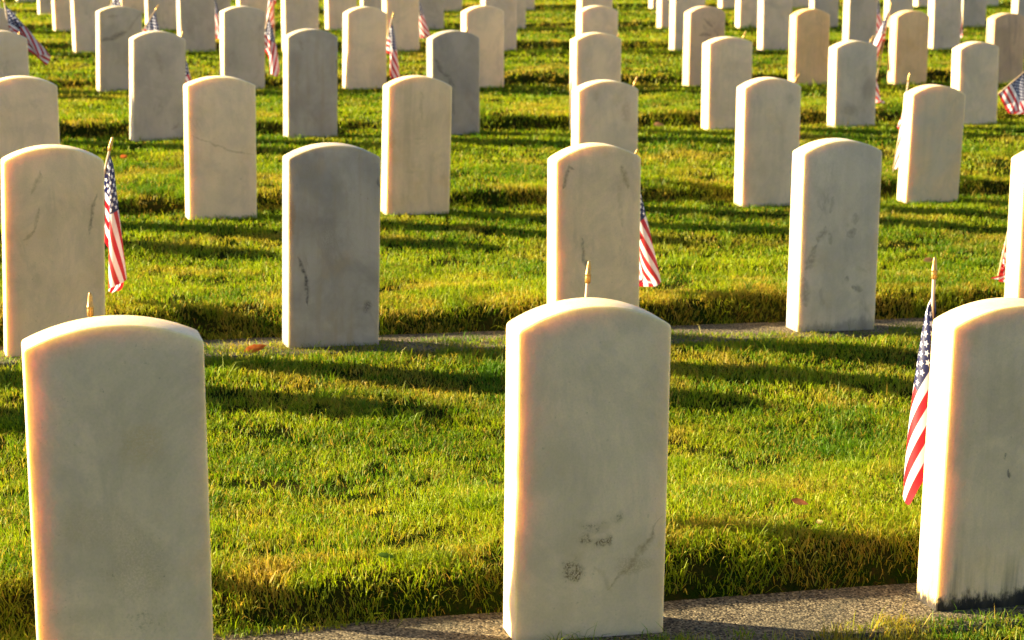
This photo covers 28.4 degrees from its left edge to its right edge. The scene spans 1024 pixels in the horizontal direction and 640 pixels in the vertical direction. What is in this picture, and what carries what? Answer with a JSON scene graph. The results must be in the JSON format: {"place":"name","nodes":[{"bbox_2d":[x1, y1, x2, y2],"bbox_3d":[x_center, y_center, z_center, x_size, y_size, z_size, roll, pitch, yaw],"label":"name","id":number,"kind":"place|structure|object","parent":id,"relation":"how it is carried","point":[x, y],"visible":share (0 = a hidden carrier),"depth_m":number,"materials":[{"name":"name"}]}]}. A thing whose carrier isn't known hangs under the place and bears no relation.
{"place":"outdoors","nodes":[
{"label":"outdoors","id":0,"kind":"place"},
{"bbox_2d":[0,0,1023,639],"bbox_3d":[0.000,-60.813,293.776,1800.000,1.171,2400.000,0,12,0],"label":"ground","id":1,"kind":"structure","parent":0,"point":[712,572],"depth_m":7.32,"materials":[{"name":"plant"}]},
{"bbox_2d":[0,8,15,30],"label":"headstone","id":2,"kind":"object","parent":1,"relation":"on","point":[3,23],"visible":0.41,"depth_m":15.05,"materials":[{"name":"stone"}]},
{"bbox_2d":[0,30,28,77],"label":"headstone","id":3,"kind":"object","parent":1,"relation":"on","point":[14,60],"visible":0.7,"depth_m":12.22,"materials":[{"name":"stone"}]},
{"bbox_2d":[3,0,50,64],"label":"flag on stick","id":4,"kind":"object","parent":1,"relation":"on","point":[15,24],"visible":0.84,"depth_m":14.94,"materials":[{"name":"multicoloured fabric"}]},
{"bbox_2d":[0,76,59,223],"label":"headstone","id":5,"kind":"object","parent":1,"relation":"on","point":[29,114],"visible":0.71,"depth_m":9.38,"materials":[{"name":"stone"}]},
{"bbox_2d":[37,0,51,14],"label":"headstone","id":6,"kind":"object","parent":1,"relation":"on","point":[43,6],"visible":0.12,"depth_m":23.79,"materials":[{"name":"stone"}]},
{"bbox_2d":[1,144,104,356],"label":"headstone","id":7,"kind":"object","parent":1,"relation":"on","point":[53,233],"visible":0.84,"depth_m":6.80,"materials":[{"name":"stone"}]},
{"bbox_2d":[51,0,71,30],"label":"headstone","id":8,"kind":"object","parent":1,"relation":"on","point":[61,13],"visible":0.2,"depth_m":20.99,"materials":[{"name":"white stone"}]},
{"bbox_2d":[70,0,109,52],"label":"headstone","id":9,"kind":"object","parent":1,"relation":"on","point":[83,17],"visible":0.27,"depth_m":18.14,"materials":[{"name":"stone"}]},
{"bbox_2d":[87,292,93,317],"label":"flag on stick","id":10,"kind":"object","parent":1,"relation":"on","point":[90,310],"visible":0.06,"depth_m":4.22,"materials":[{"name":"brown wood"}]},
{"bbox_2d":[104,137,126,292],"bbox_3d":[-1.448,-0.303,7.332,0.178,0.695,0.129,15,12,-3],"label":"flag on stick","id":11,"kind":"object","parent":1,"relation":"on","point":[117,265],"visible":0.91,"depth_m":7.30,"materials":[{"name":"multicoloured fabric"}]},
{"bbox_2d":[110,0,120,5],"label":"flag on stick","id":12,"kind":"object","parent":1,"relation":"on","point":[115,3],"visible":0.1,"depth_m":18.48,"materials":[{"name":"multicoloured fabric"}]},
{"bbox_2d":[21,315,212,639],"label":"headstone","id":13,"kind":"object","parent":1,"relation":"on","point":[116,428],"visible":1,"depth_m":3.92,"materials":[{"name":"stone"}]},
{"bbox_2d":[96,6,141,91],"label":"headstone","id":14,"kind":"object","parent":1,"relation":"on","point":[117,27],"visible":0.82,"depth_m":15.24,"materials":[{"name":"stone"}]},
{"bbox_2d":[120,0,144,12],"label":"headstone","id":15,"kind":"object","parent":1,"relation":"on","point":[138,5],"visible":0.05,"depth_m":24.00,"materials":[{"name":"white stone"}]},
{"bbox_2d":[142,4,158,31],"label":"flag on stick","id":16,"kind":"object","parent":1,"relation":"on","point":[151,24],"visible":0.21,"depth_m":15.54,"materials":[{"name":"multicoloured fabric"}]},
{"bbox_2d":[129,30,184,140],"bbox_3d":[-2.197,-1.381,12.556,0.331,0.814,0.102,-3,12,-24],"label":"headstone","id":17,"kind":"object","parent":1,"relation":"on","point":[156,75],"visible":0.76,"depth_m":12.49,"materials":[{"name":"stone"}]},
{"bbox_2d":[145,0,176,30],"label":"headstone","id":18,"kind":"object","parent":1,"relation":"on","point":[166,13],"visible":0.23,"depth_m":21.20,"materials":[{"name":"stone"}]},
{"bbox_2d":[180,31,190,82],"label":"flag on stick","id":19,"kind":"object","parent":1,"relation":"on","point":[187,77],"visible":0.15,"depth_m":12.99,"materials":[{"name":"multicoloured fabric"}]},
{"bbox_2d":[176,0,215,51],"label":"headstone","id":20,"kind":"object","parent":1,"relation":"on","point":[196,22],"visible":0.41,"depth_m":18.33,"materials":[{"name":"grey stone"}]},
{"bbox_2d":[215,0,219,38],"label":"flag on stick","id":21,"kind":"object","parent":1,"relation":"on","point":[217,26],"visible":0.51,"depth_m":18.66,"materials":[{"name":"multicoloured fabric"}]},
{"bbox_2d":[183,76,256,219],"bbox_3d":[-1.405,-0.760,9.770,0.331,0.826,0.102,-3,12,-20],"label":"headstone","id":22,"kind":"object","parent":1,"relation":"on","point":[220,141],"visible":0.86,"depth_m":9.71,"materials":[{"name":"stone"}]},
{"bbox_2d":[216,0,230,12],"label":"headstone","id":23,"kind":"object","parent":1,"relation":"on","point":[223,4],"visible":0.04,"depth_m":24.19,"materials":[{"name":"grey stone"}]},
{"bbox_2d":[220,6,264,88],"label":"headstone","id":24,"kind":"object","parent":1,"relation":"on","point":[242,42],"visible":0.8,"depth_m":15.44,"materials":[{"name":"stone"}]},
{"bbox_2d":[236,0,267,25],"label":"headstone","id":25,"kind":"object","parent":1,"relation":"on","point":[262,5],"visible":0.1,"depth_m":21.35,"materials":[{"name":"white stone"}]},
{"bbox_2d":[266,0,275,36],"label":"flag on stick","id":26,"kind":"object","parent":1,"relation":"on","point":[271,3],"visible":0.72,"depth_m":18.68,"materials":[{"name":"multicoloured fabric"}]},
{"bbox_2d":[265,7,279,75],"bbox_3d":[-1.861,-2.078,15.674,0.197,0.662,0.117,15,12,-3],"label":"flag on stick","id":27,"kind":"object","parent":1,"relation":"on","point":[271,48],"visible":0.98,"depth_m":15.66,"materials":[{"name":"multicoloured fabric"}]},
{"bbox_2d":[281,0,318,50],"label":"headstone","id":28,"kind":"object","parent":1,"relation":"on","point":[299,14],"visible":0.34,"depth_m":18.47,"materials":[{"name":"stone"}]},
{"bbox_2d":[283,28,337,137],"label":"headstone","id":29,"kind":"object","parent":1,"relation":"on","point":[309,81],"visible":0.8,"depth_m":12.76,"materials":[{"name":"stone"}]},
{"bbox_2d":[282,142,380,347],"bbox_3d":[-0.640,-0.193,7.168,0.331,0.863,0.102,-3,12,-18],"label":"headstone","id":30,"kind":"object","parent":1,"relation":"on","point":[330,235],"visible":0.84,"depth_m":7.10,"materials":[{"name":"stone"}]},
{"bbox_2d":[325,0,356,29],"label":"headstone","id":31,"kind":"object","parent":1,"relation":"on","point":[335,10],"visible":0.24,"depth_m":21.50,"materials":[{"name":"white stone"}]},
{"bbox_2d":[343,6,386,88],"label":"headstone","id":32,"kind":"object","parent":1,"relation":"on","point":[364,44],"visible":0.81,"depth_m":15.65,"materials":[{"name":"stone"}]},
{"bbox_2d":[360,0,381,9],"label":"headstone","id":33,"kind":"object","parent":1,"relation":"on","point":[377,4],"visible":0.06,"depth_m":24.48,"materials":[{"name":"stone"}]},
{"bbox_2d":[377,552,395,557],"bbox_3d":[-0.274,0.515,4.422,0.042,0.006,0.020,11,36,-7],"label":"fallen leaf","id":34,"kind":"object","parent":1,"relation":"on","point":[384,555],"visible":1,"depth_m":4.42,"materials":[{"name":"green plant"}]},
{"bbox_2d":[387,12,399,79],"bbox_3d":[-0.921,-2.057,15.849,0.189,0.677,0.115,14,12,-3],"label":"flag on stick","id":35,"kind":"object","parent":1,"relation":"on","point":[392,52],"visible":0.94,"depth_m":15.82,"materials":[{"name":"multicoloured fabric"}]},
{"bbox_2d":[382,0,418,50],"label":"headstone","id":36,"kind":"object","parent":1,"relation":"on","point":[405,21],"visible":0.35,"depth_m":18.67,"materials":[{"name":"white stone"}]},
{"bbox_2d":[381,75,451,214],"bbox_3d":[-0.478,-0.799,10.094,0.331,0.830,0.102,-2,12,-20],"label":"headstone","id":37,"kind":"object","parent":1,"relation":"on","point":[416,135],"visible":0.83,"depth_m":10.03,"materials":[{"name":"stone"}]},
{"bbox_2d":[419,1,430,38],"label":"flag on stick","id":38,"kind":"object","parent":1,"relation":"on","point":[424,31],"visible":0.69,"depth_m":18.97,"materials":[{"name":"multicoloured fabric"}]},
{"bbox_2d":[419,0,443,28],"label":"headstone","id":39,"kind":"object","parent":1,"relation":"on","point":[433,12],"visible":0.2,"depth_m":21.70,"materials":[{"name":"grey stone"}]},
{"bbox_2d":[426,30,479,134],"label":"headstone","id":40,"kind":"object","parent":1,"relation":"on","point":[453,59],"visible":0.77,"depth_m":13.03,"materials":[{"name":"stone"}]},
{"bbox_2d":[444,0,461,10],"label":"headstone","id":41,"kind":"object","parent":1,"relation":"on","point":[452,5],"visible":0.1,"depth_m":24.67,"materials":[{"name":"stone"}]},
{"bbox_2d":[0,318,923,370],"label":"concrete strip","id":42,"kind":"object","parent":1,"relation":"on","point":[756,328],"visible":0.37,"depth_m":7.48,"materials":[{"name":"grey concrete"}]},
{"bbox_2d":[244,344,266,352],"bbox_3d":[-0.891,0.099,7.040,0.085,0.035,0.010,-16,-24,-17],"label":"fallen leaf","id":43,"kind":"object","parent":42,"relation":"on","point":[253,347],"visible":1,"depth_m":7.04,"materials":[{"name":"orange plant"}]},
{"bbox_2d":[461,5,503,87],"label":"headstone","id":44,"kind":"object","parent":1,"relation":"on","point":[484,24],"visible":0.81,"depth_m":15.86,"materials":[{"name":"stone"}]},
{"bbox_2d":[481,0,516,50],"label":"headstone","id":45,"kind":"object","parent":1,"relation":"on","point":[508,8],"visible":0.26,"depth_m":18.85,"materials":[{"name":"stone"}]},
{"bbox_2d":[517,0,525,28],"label":"headstone","id":46,"kind":"object","parent":1,"relation":"on","point":[521,13],"visible":0.22,"depth_m":21.89,"materials":[{"name":"stone"}]},
{"bbox_2d":[526,0,534,9],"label":"headstone","id":47,"kind":"object","parent":1,"relation":"on","point":[530,4],"visible":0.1,"depth_m":24.86,"materials":[{"name":"stone"}]},
{"bbox_2d":[503,298,670,639],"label":"headstone","id":48,"kind":"object","parent":1,"relation":"on","point":[587,419],"visible":0.99,"depth_m":4.17,"materials":[{"name":"stone"}]},
{"bbox_2d":[585,261,590,297],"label":"flag on stick","id":49,"kind":"object","parent":1,"relation":"on","point":[588,275],"visible":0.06,"depth_m":4.62,"materials":[{"name":"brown wood"}]},
{"bbox_2d":[547,143,640,306],"bbox_3d":[0.300,-0.220,7.469,0.331,0.861,0.102,-4,13,-18],"label":"headstone","id":50,"kind":"object","parent":1,"relation":"on","point":[593,203],"visible":0.77,"depth_m":7.39,"materials":[{"name":"stone"}]},
{"bbox_2d":[577,0,611,10],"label":"headstone","id":51,"kind":"object","parent":1,"relation":"on","point":[586,3],"visible":0.09,"depth_m":18.93,"materials":[{"name":"white stone"}]},
{"bbox_2d":[569,32,620,130],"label":"headstone","id":52,"kind":"object","parent":1,"relation":"on","point":[595,55],"visible":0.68,"depth_m":13.27,"materials":[{"name":"stone"}]},
{"bbox_2d":[576,5,617,36],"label":"headstone","id":53,"kind":"object","parent":1,"relation":"on","point":[597,18],"visible":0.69,"depth_m":16.00,"materials":[{"name":"stone"}]},
{"bbox_2d":[571,79,637,152],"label":"headstone","id":54,"kind":"object","parent":1,"relation":"on","point":[604,111],"visible":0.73,"depth_m":10.33,"materials":[{"name":"stone"}]},
{"bbox_2d":[213,583,1023,639],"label":"concrete strip","id":55,"kind":"object","parent":1,"relation":"on","point":[790,613],"visible":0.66,"depth_m":4.37,"materials":[{"name":"grey concrete"}]},
{"bbox_2d":[634,149,660,286],"bbox_3d":[0.492,-0.304,7.941,0.277,0.679,0.122,20,11,-4],"label":"flag on stick","id":56,"kind":"object","parent":1,"relation":"on","point":[649,275],"visible":0.51,"depth_m":7.92,"materials":[{"name":"multicoloured fabric"}]},
{"bbox_2d":[649,0,656,8],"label":"headstone","id":57,"kind":"object","parent":1,"relation":"on","point":[653,4],"visible":0.09,"depth_m":25.07,"materials":[{"name":"stone"}]},
{"bbox_2d":[654,122,663,126],"bbox_3d":[0.983,-1.305,13.552,0.075,0.013,0.050,4,51,-11],"label":"fallen leaf","id":58,"kind":"object","parent":1,"relation":"on","point":[658,124],"visible":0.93,"depth_m":13.56,"materials":[{"name":"orange plant"}]},
{"bbox_2d":[657,0,669,28],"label":"headstone","id":59,"kind":"object","parent":1,"relation":"on","point":[663,13],"visible":0.2,"depth_m":22.11,"materials":[{"name":"white stone"}]},
{"bbox_2d":[669,0,704,50],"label":"headstone","id":60,"kind":"object","parent":1,"relation":"on","point":[678,8],"visible":0.3,"depth_m":19.10,"materials":[{"name":"stone"}]},
{"bbox_2d":[682,6,724,85],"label":"headstone","id":61,"kind":"object","parent":1,"relation":"on","point":[702,24],"visible":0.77,"depth_m":16.21,"materials":[{"name":"stone"}]},
{"bbox_2d":[701,36,751,129],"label":"headstone","id":62,"kind":"object","parent":1,"relation":"on","point":[726,66],"visible":0.76,"depth_m":13.56,"materials":[{"name":"stone"}]},
{"bbox_2d":[718,0,735,8],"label":"headstone","id":63,"kind":"object","parent":1,"relation":"on","point":[725,4],"visible":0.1,"depth_m":25.25,"materials":[{"name":"white stone"}]},
{"bbox_2d":[735,0,757,27],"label":"headstone","id":64,"kind":"object","parent":1,"relation":"on","point":[746,12],"visible":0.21,"depth_m":22.29,"materials":[{"name":"white stone"}]},
{"bbox_2d":[734,77,800,206],"bbox_3d":[1.350,-0.872,10.732,0.331,0.820,0.102,-4,13,-20],"label":"headstone","id":65,"kind":"object","parent":1,"relation":"on","point":[767,127],"visible":0.76,"depth_m":10.66,"materials":[{"name":"stone"}]},
{"bbox_2d":[757,0,791,49],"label":"headstone","id":66,"kind":"object","parent":1,"relation":"on","point":[773,27],"visible":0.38,"depth_m":19.28,"materials":[{"name":"stone"}]},
{"bbox_2d":[794,73,799,146],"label":"flag on stick","id":67,"kind":"object","parent":1,"relation":"on","point":[796,79],"visible":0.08,"depth_m":11.12,"materials":[{"name":"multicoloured wood"}]},
{"bbox_2d":[791,498,807,504],"bbox_3d":[0.691,0.436,4.863,0.045,0.016,0.005,15,-2,27],"label":"fallen leaf","id":68,"kind":"object","parent":1,"relation":"on","point":[799,501],"visible":1,"depth_m":4.87,"materials":[{"name":"plant"}]},
{"bbox_2d":[792,0,808,7],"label":"headstone","id":69,"kind":"object","parent":1,"relation":"on","point":[799,3],"visible":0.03,"depth_m":25.43,"materials":[{"name":"stone"}]},
{"bbox_2d":[788,8,829,84],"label":"headstone","id":70,"kind":"object","parent":1,"relation":"on","point":[809,30],"visible":0.83,"depth_m":16.42,"materials":[{"name":"stone"}]},
{"bbox_2d":[809,0,838,26],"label":"headstone","id":71,"kind":"object","parent":1,"relation":"on","point":[830,7],"visible":0.25,"depth_m":22.47,"materials":[{"name":"grey stone"}]},
{"bbox_2d":[786,138,881,331],"bbox_3d":[1.231,-0.255,7.766,0.331,0.878,0.102,-3,12,-18],"label":"headstone","id":72,"kind":"object","parent":1,"relation":"on","point":[834,221],"visible":0.81,"depth_m":7.70,"materials":[{"name":"stone"}]},
{"bbox_2d":[827,40,876,127],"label":"headstone","id":73,"kind":"object","parent":1,"relation":"on","point":[852,72],"visible":0.86,"depth_m":13.84,"materials":[{"name":"stone"}]},
{"bbox_2d":[842,0,877,43],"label":"headstone","id":74,"kind":"object","parent":1,"relation":"on","point":[859,20],"visible":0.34,"depth_m":19.42,"materials":[{"name":"grey stone"}]},
{"bbox_2d":[869,35,884,102],"bbox_3d":[2.534,-1.664,14.390,0.299,0.651,0.165,28,11,-6],"label":"flag on stick","id":75,"kind":"object","parent":1,"relation":"on","point":[878,99],"visible":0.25,"depth_m":14.35,"materials":[{"name":"red fabric"}]},
{"bbox_2d":[876,0,881,35],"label":"flag on stick","id":76,"kind":"object","parent":1,"relation":"on","point":[879,21],"visible":0.24,"depth_m":19.75,"materials":[{"name":"fabric"}]},
{"bbox_2d":[873,2,891,77],"bbox_3d":[3.003,-2.252,16.680,0.119,0.743,0.125,9,12,-2],"label":"flag on stick","id":77,"kind":"object","parent":1,"relation":"on","point":[880,38],"visible":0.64,"depth_m":16.64,"materials":[{"name":"multicoloured fabric"}]},
{"bbox_2d":[884,0,912,26],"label":"headstone","id":78,"kind":"object","parent":1,"relation":"on","point":[898,5],"visible":0.22,"depth_m":22.58,"materials":[{"name":"stone"}]},
{"bbox_2d":[892,72,909,173],"bbox_3d":[2.240,-1.070,11.505,0.104,0.661,0.110,7,12,-2],"label":"flag on stick","id":79,"kind":"object","parent":1,"relation":"on","point":[896,159],"visible":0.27,"depth_m":11.51,"materials":[{"name":"multicoloured wood"}]},
{"bbox_2d":[887,10,928,84],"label":"headstone","id":80,"kind":"object","parent":1,"relation":"on","point":[908,40],"visible":0.88,"depth_m":16.61,"materials":[{"name":"stone"}]},
{"bbox_2d":[903,257,937,504],"bbox_3d":[0.978,0.209,4.759,0.102,0.719,0.100,0,12,0],"label":"flag on stick","id":81,"kind":"object","parent":1,"relation":"on","point":[914,462],"visible":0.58,"depth_m":4.74,"materials":[{"name":"multicoloured fabric"}]},
{"bbox_2d":[913,0,927,6],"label":"headstone","id":82,"kind":"object","parent":1,"relation":"on","point":[916,3],"visible":0.06,"depth_m":25.69,"materials":[{"name":"white stone"}]},
{"bbox_2d":[923,257,932,261],"bbox_3d":[1.856,-0.267,9.010,0.060,0.030,0.008,-5,-28,-4],"label":"fallen leaf","id":83,"kind":"object","parent":1,"relation":"on","point":[928,259],"visible":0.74,"depth_m":9.01,"materials":[{"name":"orange plant"}]},
{"bbox_2d":[897,84,965,202],"bbox_3d":[2.284,-0.891,11.062,0.331,0.780,0.102,-2,12,-20],"label":"headstone","id":84,"kind":"object","parent":1,"relation":"on","point":[931,140],"visible":0.85,"depth_m":11.00,"materials":[{"name":"stone"}]},
{"bbox_2d":[928,0,961,49],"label":"headstone","id":85,"kind":"object","parent":1,"relation":"on","point":[944,23],"visible":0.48,"depth_m":19.58,"materials":[{"name":"stone"}]},
{"bbox_2d":[960,9,962,37],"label":"flag on stick","id":86,"kind":"object","parent":1,"relation":"on","point":[961,32],"visible":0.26,"depth_m":19.90,"materials":[{"name":"fabric"}]},
{"bbox_2d":[916,297,1023,611],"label":"headstone","id":87,"kind":"object","parent":1,"relation":"on","point":[971,549],"visible":0.99,"depth_m":4.41,"materials":[{"name":"stone"}]},
{"bbox_2d":[961,0,985,26],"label":"headstone","id":88,"kind":"object","parent":1,"relation":"on","point":[973,13],"visible":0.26,"depth_m":22.76,"materials":[{"name":"grey stone"}]},
{"bbox_2d":[951,41,998,124],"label":"headstone","id":89,"kind":"object","parent":1,"relation":"on","point":[974,73],"visible":0.8,"depth_m":14.11,"materials":[{"name":"stone"}]},
{"bbox_2d":[986,0,998,5],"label":"headstone","id":90,"kind":"object","parent":1,"relation":"on","point":[992,2],"visible":0.06,"depth_m":25.89,"materials":[{"name":"white stone"}]},
{"bbox_2d":[992,231,1007,281],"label":"flag on stick","id":91,"kind":"object","parent":1,"relation":"on","point":[1002,271],"visible":0.24,"depth_m":8.56,"materials":[{"name":"multicoloured fabric"}]},
{"bbox_2d":[986,13,1023,83],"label":"headstone","id":92,"kind":"object","parent":1,"relation":"on","point":[1005,33],"visible":0.73,"depth_m":16.79,"materials":[{"name":"stone"}]},
{"bbox_2d":[998,72,1023,113],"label":"flag on stick","id":93,"kind":"object","parent":1,"relation":"on","point":[1011,95],"visible":1,"depth_m":14.34,"materials":[{"name":"multicoloured fabric"}]},
{"bbox_2d":[1004,151,1023,298],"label":"headstone","id":94,"kind":"object","parent":1,"relation":"on","point":[1014,280],"visible":0.62,"depth_m":7.98,"materials":[{"name":"stone"}]},
{"bbox_2d":[1011,0,1023,15],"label":"headstone","id":95,"kind":"object","parent":1,"relation":"on","point":[1017,6],"visible":0.16,"depth_m":19.66,"materials":[{"name":"grey stone"}]}
]}

